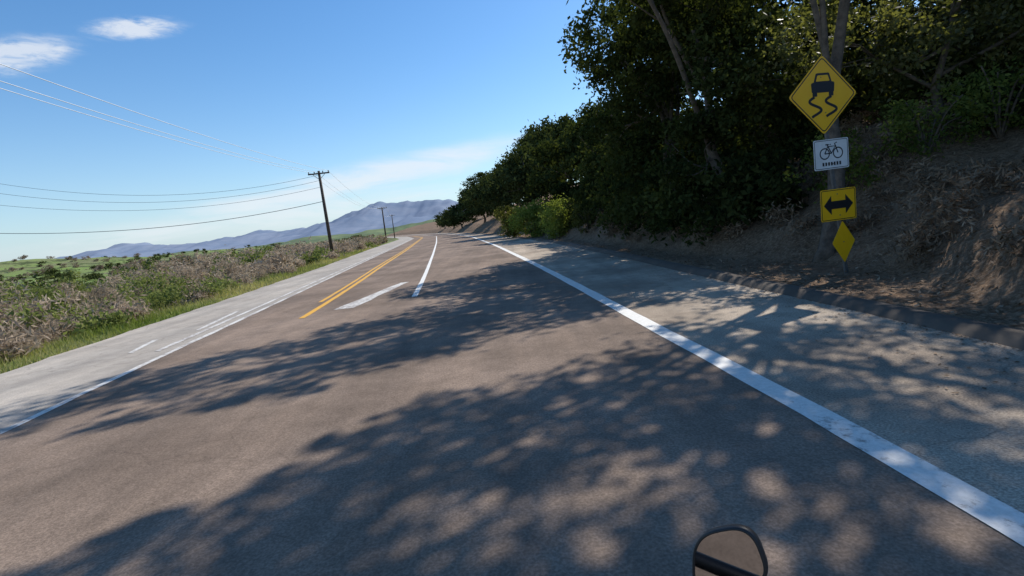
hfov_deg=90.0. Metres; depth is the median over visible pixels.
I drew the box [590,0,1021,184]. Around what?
hillside shrubs
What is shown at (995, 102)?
shrub
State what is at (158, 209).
power line
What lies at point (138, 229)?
power line
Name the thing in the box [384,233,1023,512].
shoulder
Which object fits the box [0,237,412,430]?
shoulder
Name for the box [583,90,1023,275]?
dry brush
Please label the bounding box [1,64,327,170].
power line
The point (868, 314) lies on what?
fallen leaves
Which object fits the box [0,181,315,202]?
power line
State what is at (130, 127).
power line
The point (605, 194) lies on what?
oak tree
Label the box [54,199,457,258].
mountain
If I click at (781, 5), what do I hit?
oak tree
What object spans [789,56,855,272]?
traffic sign
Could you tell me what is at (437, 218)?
oak tree
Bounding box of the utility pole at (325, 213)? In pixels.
[308,170,333,254]
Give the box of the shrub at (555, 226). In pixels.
[535,193,573,238]
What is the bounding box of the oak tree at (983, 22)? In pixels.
[735,0,1023,124]
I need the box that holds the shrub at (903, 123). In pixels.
[866,88,1007,162]
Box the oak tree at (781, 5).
[677,0,873,159]
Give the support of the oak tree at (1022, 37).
on the ground at (994, 286)
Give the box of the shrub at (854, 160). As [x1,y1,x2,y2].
[783,127,892,202]
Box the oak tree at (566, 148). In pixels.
[521,98,607,206]
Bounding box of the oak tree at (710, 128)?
[566,0,849,245]
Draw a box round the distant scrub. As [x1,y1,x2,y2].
[4,234,373,287]
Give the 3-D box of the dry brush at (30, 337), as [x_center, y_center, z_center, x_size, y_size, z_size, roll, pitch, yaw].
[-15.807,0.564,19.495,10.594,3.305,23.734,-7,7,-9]
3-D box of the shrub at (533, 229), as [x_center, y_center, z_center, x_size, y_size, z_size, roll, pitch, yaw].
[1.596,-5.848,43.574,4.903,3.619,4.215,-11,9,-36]
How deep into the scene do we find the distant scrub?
415.99 m
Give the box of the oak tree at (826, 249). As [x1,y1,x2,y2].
[810,0,850,262]
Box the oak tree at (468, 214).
[459,185,488,222]
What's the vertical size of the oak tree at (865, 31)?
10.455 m
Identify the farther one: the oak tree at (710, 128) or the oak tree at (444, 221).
the oak tree at (444, 221)
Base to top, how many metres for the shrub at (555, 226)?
3.500 m
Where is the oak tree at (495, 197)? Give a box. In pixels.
[475,159,522,217]
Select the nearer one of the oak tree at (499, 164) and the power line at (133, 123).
the power line at (133, 123)
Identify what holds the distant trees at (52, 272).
on the ground at (994, 286)
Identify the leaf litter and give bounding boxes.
[531,121,1023,324]
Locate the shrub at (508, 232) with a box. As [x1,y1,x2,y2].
[493,202,530,238]
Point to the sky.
(399, 100)
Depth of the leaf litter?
9.66 m
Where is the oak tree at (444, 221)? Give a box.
[437,207,456,228]
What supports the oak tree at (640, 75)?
on the ground at (994, 286)
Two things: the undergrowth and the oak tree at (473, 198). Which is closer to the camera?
the undergrowth
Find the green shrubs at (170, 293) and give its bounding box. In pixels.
[0,269,242,342]
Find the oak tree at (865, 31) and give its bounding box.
[754,0,1023,121]
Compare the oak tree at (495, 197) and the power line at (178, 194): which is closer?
the power line at (178, 194)
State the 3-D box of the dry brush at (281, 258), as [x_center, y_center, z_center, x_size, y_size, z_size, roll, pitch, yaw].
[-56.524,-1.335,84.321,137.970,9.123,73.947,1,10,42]
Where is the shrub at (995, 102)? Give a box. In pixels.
[927,56,1023,144]
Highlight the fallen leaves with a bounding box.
[556,244,1022,404]
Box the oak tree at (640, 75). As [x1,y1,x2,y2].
[557,0,767,243]
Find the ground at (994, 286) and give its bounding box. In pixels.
[0,52,1023,373]
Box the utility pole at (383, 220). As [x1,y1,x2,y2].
[377,207,386,240]
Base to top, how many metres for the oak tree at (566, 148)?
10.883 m
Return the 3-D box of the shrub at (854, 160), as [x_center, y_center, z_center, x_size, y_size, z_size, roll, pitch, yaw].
[7.724,-2.845,12.220,2.220,2.060,2.365,-1,9,35]
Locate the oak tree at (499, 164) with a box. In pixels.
[491,157,518,207]
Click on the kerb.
(1001, 334)
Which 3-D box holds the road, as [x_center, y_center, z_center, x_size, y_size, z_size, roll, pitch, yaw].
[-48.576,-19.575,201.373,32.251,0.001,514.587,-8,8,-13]
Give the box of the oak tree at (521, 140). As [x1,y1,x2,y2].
[501,126,547,201]
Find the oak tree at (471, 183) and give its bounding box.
[456,170,491,216]
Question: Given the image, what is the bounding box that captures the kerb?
[411,233,1023,349]
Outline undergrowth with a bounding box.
[547,36,1023,246]
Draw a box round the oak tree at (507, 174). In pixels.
[492,137,569,208]
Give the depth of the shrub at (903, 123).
10.79 m
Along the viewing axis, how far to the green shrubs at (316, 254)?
39.38 m
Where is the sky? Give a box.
[0,0,935,261]
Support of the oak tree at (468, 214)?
on the ground at (994, 286)
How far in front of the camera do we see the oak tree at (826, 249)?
10.69 m
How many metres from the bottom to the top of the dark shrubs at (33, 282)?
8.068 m
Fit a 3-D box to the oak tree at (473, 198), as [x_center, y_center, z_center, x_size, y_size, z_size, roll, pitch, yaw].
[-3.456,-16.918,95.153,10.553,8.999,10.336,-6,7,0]
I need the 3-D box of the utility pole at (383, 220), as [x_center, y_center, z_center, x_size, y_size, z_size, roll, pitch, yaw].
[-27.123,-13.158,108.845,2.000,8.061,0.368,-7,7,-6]
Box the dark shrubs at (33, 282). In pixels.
[0,270,135,316]
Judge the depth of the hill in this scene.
1885.40 m
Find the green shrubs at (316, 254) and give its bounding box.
[82,235,389,300]
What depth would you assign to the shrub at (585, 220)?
30.62 m
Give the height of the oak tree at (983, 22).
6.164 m
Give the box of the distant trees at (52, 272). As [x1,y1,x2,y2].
[0,234,363,288]
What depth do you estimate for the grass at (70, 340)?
13.62 m
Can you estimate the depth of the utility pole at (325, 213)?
47.12 m
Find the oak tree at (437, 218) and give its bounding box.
[433,214,446,228]
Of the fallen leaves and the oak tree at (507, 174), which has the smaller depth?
the fallen leaves
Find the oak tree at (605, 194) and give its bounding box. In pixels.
[580,11,725,216]
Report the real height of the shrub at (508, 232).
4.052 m
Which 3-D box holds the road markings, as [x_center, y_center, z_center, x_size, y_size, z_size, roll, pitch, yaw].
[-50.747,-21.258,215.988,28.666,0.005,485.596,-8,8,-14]
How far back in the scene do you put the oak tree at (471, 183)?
145.44 m
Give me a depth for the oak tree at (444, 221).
172.18 m
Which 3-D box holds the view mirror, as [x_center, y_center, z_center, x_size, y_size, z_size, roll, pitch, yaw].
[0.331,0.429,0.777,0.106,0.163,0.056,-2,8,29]
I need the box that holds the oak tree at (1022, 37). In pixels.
[943,0,1023,69]
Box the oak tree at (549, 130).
[511,113,584,180]
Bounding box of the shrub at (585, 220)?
[566,204,595,233]
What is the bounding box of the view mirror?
[692,524,767,575]
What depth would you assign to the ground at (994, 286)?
10.32 m
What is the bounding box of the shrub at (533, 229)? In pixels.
[500,197,549,237]
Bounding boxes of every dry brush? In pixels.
[0,235,390,300]
[0,259,298,362]
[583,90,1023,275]
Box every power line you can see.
[0,81,313,171]
[0,88,309,172]
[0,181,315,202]
[0,202,318,233]
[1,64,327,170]
[2,187,318,210]
[4,175,316,194]
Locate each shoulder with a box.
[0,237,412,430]
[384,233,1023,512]
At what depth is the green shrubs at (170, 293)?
18.57 m
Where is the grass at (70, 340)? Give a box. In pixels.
[0,245,380,373]
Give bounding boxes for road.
[0,234,1023,575]
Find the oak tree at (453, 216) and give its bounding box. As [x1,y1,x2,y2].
[442,200,476,227]
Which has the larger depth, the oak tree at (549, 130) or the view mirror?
the oak tree at (549, 130)
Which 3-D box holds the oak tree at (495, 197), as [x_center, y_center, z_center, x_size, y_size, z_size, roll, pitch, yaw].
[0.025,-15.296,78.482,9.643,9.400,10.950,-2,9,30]
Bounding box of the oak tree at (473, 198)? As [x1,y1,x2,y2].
[465,173,500,220]
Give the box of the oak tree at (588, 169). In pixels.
[567,85,691,210]
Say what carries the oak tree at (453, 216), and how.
on the ground at (994, 286)
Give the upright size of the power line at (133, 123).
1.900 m
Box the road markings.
[0,234,1023,545]
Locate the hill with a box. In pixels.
[151,219,435,256]
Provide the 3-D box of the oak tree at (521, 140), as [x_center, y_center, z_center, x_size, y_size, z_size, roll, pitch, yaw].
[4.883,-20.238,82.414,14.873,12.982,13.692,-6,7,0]

